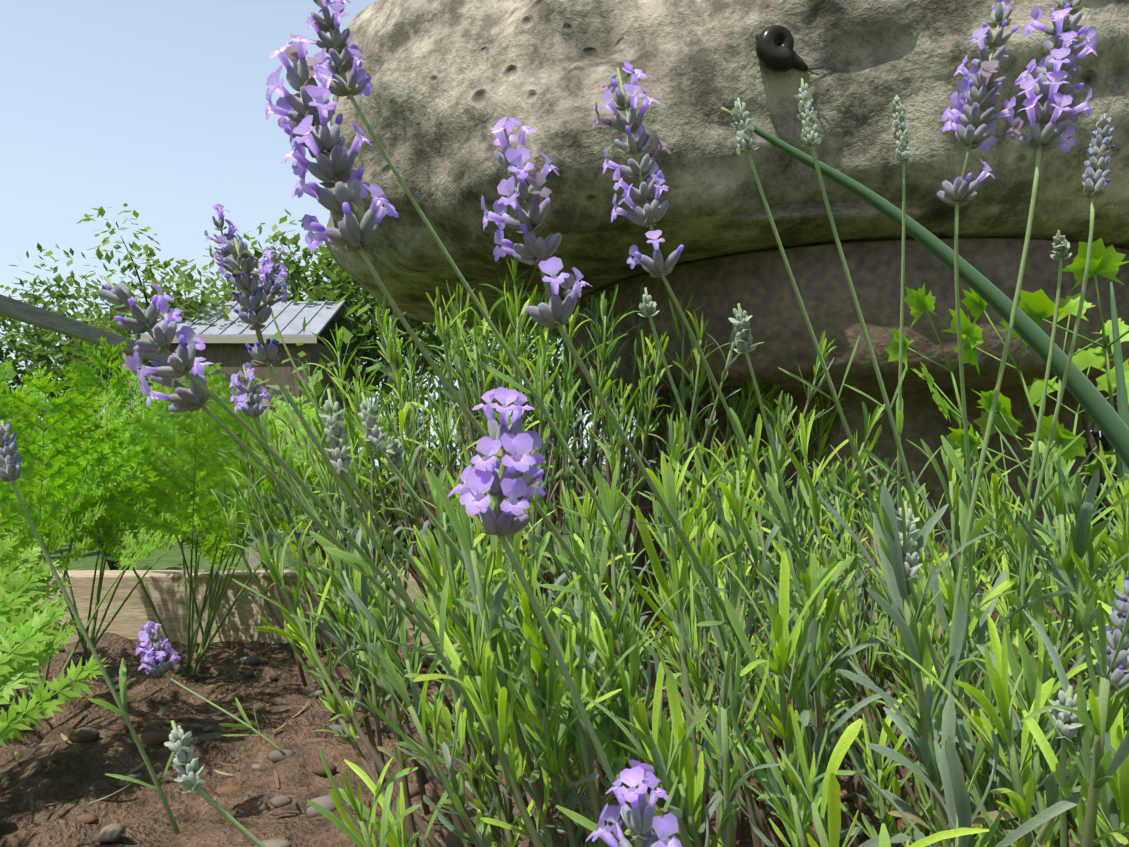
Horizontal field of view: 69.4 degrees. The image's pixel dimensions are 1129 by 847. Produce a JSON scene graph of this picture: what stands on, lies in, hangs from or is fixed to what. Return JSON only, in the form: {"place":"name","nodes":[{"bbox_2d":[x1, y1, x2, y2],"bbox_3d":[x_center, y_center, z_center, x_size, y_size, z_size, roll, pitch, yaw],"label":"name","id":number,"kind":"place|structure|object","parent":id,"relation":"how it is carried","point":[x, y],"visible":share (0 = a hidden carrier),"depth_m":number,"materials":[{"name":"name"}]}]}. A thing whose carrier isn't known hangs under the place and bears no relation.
{"place":"outdoors","nodes":[
{"label":"outdoors","id":0,"kind":"place"},
{"bbox_2d":[197,382,289,425],"bbox_3d":[-6.445,0.140,16.132,1.975,1.950,0.020,0,-3,-1],"label":"shed door window","id":1,"kind":"structure","parent":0,"point":[277,387],"depth_m":16.17,"materials":[{"name":"grey glass"}]},
{"bbox_2d":[0,632,1076,846],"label":"bed soil","id":2,"kind":"structure","parent":0,"point":[75,772],"depth_m":0.66,"materials":[{"name":"brown soil"}]},
{"bbox_2d":[0,343,381,724],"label":"carrot stems","id":3,"kind":"object","parent":2,"relation":"on","point":[191,641],"visible":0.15,"depth_m":0.92,"materials":[{"name":"green plant"}]},
{"bbox_2d":[0,336,388,748],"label":"carrot leaves","id":4,"kind":"object","parent":2,"relation":"on","point":[16,595],"visible":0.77,"depth_m":0.68,"materials":[{"name":"green plant"}]},
{"bbox_2d":[0,644,711,846],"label":"soil pebbles","id":5,"kind":"object","parent":2,"relation":"on","point":[113,832],"visible":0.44,"depth_m":0.64,"materials":[{"name":"brown stone"}]},
{"bbox_2d":[14,701,855,840],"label":"pebbles","id":6,"kind":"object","parent":2,"relation":"on","point":[65,738],"visible":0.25,"depth_m":0.66,"materials":[{"name":"stone"}]},
{"bbox_2d":[0,1,1128,846],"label":"lavender","id":7,"kind":"object","parent":2,"relation":"on","point":[996,660],"depth_m":0.33,"materials":[{"name":"green plant"}]},
{"bbox_2d":[0,0,1128,846],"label":"lavender calyces","id":8,"kind":"object","parent":7,"relation":"on","point":[350,234],"visible":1,"depth_m":0.24,"materials":[{"name":"plant"}]},
{"bbox_2d":[4,0,1128,846],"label":"lavender petals","id":9,"kind":"object","parent":8,"relation":"attached to","point":[474,488],"visible":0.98,"depth_m":0.21,"materials":[{"name":"purple plant"}]},
{"bbox_2d":[564,237,1128,723],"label":"stone mushroom stem","id":10,"kind":"object","parent":2,"relation":"on","point":[758,287],"visible":0.29,"depth_m":0.77,"materials":[{"name":"grey stone"}]},
{"bbox_2d":[324,0,1128,337],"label":"stone mushroom cap","id":11,"kind":"object","parent":10,"relation":"on","point":[454,82],"visible":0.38,"depth_m":0.69,"materials":[{"name":"grey stone"}]},
{"bbox_2d":[755,33,823,74],"bbox_3d":[0.181,-0.297,0.660,0.055,0.037,0.014,0,-3,-1],"label":"snail body","id":12,"kind":"object","parent":11,"relation":"attached to","point":[799,63],"visible":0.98,"depth_m":0.66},
{"bbox_2d":[755,25,793,71],"bbox_3d":[0.169,-0.302,0.656,0.031,0.036,0.019,0,-3,-1],"label":"snail shell","id":13,"kind":"object","parent":12,"relation":"on","point":[774,46],"visible":1,"depth_m":0.65},
{"bbox_2d":[721,107,1128,468],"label":"onion leaf","id":14,"kind":"object","parent":2,"relation":"on","point":[1101,412],"visible":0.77,"depth_m":0.43,"materials":[{"name":"green plant"}]},
{"bbox_2d":[907,274,1128,642],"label":"ivy stems","id":15,"kind":"object","parent":2,"relation":"on","point":[1105,346],"visible":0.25,"depth_m":0.61,"materials":[{"name":"green plant"}]},
{"bbox_2d":[884,238,1128,475],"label":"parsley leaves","id":16,"kind":"object","parent":15,"relation":"attached to","point":[1036,307],"visible":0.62,"depth_m":0.60,"materials":[{"name":"green plant"}]},
{"bbox_2d":[1110,282,1128,489],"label":"onion leaf","id":17,"kind":"object","parent":2,"relation":"on","point":[1123,409],"visible":0.77,"depth_m":0.61,"materials":[{"name":"green plant"}]},
{"bbox_2d":[0,0,1114,465],"label":"sky","id":18,"kind":"structure","parent":0,"point":[156,108],"materials":[{"name":"blue"}]},
{"bbox_2d":[6,466,1112,569],"bbox_3d":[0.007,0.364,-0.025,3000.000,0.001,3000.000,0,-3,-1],"label":"ground","id":19,"kind":"structure","parent":0,"point":[171,559],"depth_m":3.38,"materials":[{"name":"green plant"}]},
{"bbox_2d":[0,287,118,416],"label":"branches","id":20,"kind":"object","parent":19,"relation":"on","point":[51,393],"visible":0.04,"depth_m":23.32,"materials":[{"name":"brown plant"}]},
{"bbox_2d":[0,243,184,418],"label":"shrub foliage","id":21,"kind":"object","parent":20,"relation":"attached to","point":[59,296],"visible":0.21,"depth_m":22.53,"materials":[{"name":"green plant"}]},
{"bbox_2d":[58,237,234,383],"bbox_3d":[-9.173,-1.294,19.011,4.252,5.305,3.422,-1,-3,12],"label":"tree trunk","id":22,"kind":"object","parent":19,"relation":"on","point":[147,306],"visible":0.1,"depth_m":17.97,"materials":[{"name":"brown plant"}]},
{"bbox_2d":[5,203,284,411],"bbox_3d":[-9.405,-2.020,19.035,5.772,5.325,6.092,0,-3,-1],"label":"tree foliage","id":23,"kind":"object","parent":22,"relation":"attached to","point":[177,295],"visible":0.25,"depth_m":17.67,"materials":[{"name":"green plant"}]},
{"bbox_2d":[0,294,354,569],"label":"fence rail posts","id":24,"kind":"object","parent":19,"relation":"on","point":[15,309],"visible":0.12,"depth_m":3.92,"materials":[{"name":"grey wood"}]},
{"bbox_2d":[153,342,354,477],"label":"shed walls","id":25,"kind":"structure","parent":19,"relation":"on","point":[232,358],"depth_m":16.23,"materials":[{"name":"brown wood"}]},
{"bbox_2d":[140,336,316,342],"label":"roof fascia","id":26,"kind":"structure","parent":25,"relation":"attached to","point":[254,339],"depth_m":16.04,"materials":[{"name":"beige wood"}]},
{"bbox_2d":[141,300,362,361],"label":"shed roof","id":27,"kind":"structure","parent":25,"relation":"on","point":[289,316],"depth_m":16.99,"materials":[{"name":"grey metal"}]},
{"bbox_2d":[13,570,624,646],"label":"raised bed boards","id":28,"kind":"object","parent":19,"relation":"on","point":[165,589],"depth_m":1.14,"materials":[{"name":"brown wood"}]},
{"bbox_2d":[277,253,405,416],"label":"branches","id":29,"kind":"object","parent":19,"relation":"on","point":[367,374],"visible":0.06,"depth_m":20.87,"materials":[{"name":"brown plant"}]},
{"bbox_2d":[208,209,470,428],"bbox_3d":[-5.235,-2.537,21.243,7.319,5.930,7.064,-2,-4,36],"label":"shrub foliage","id":30,"kind":"object","parent":29,"relation":"attached to","point":[332,289],"visible":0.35,"depth_m":20.06,"materials":[{"name":"green plant"}]},
{"bbox_2d":[454,331,534,435],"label":"branches","id":31,"kind":"object","parent":19,"relation":"on","point":[494,366],"visible":0.06,"depth_m":25.45,"materials":[{"name":"brown plant"}]},
{"bbox_2d":[370,322,563,436],"bbox_3d":[-2.681,-2.397,25.810,7.188,6.224,6.988,0,-3,-1],"label":"shrub foliage","id":32,"kind":"object","parent":31,"relation":"attached to","point":[432,388],"visible":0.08,"depth_m":25.25,"materials":[{"name":"green plant"}]},
{"bbox_2d":[5,292,1128,569],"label":"hedge","id":33,"kind":"object","parent":19,"relation":"on","point":[319,390],"depth_m":2.69,"materials":[{"name":"green plant"}]}
]}

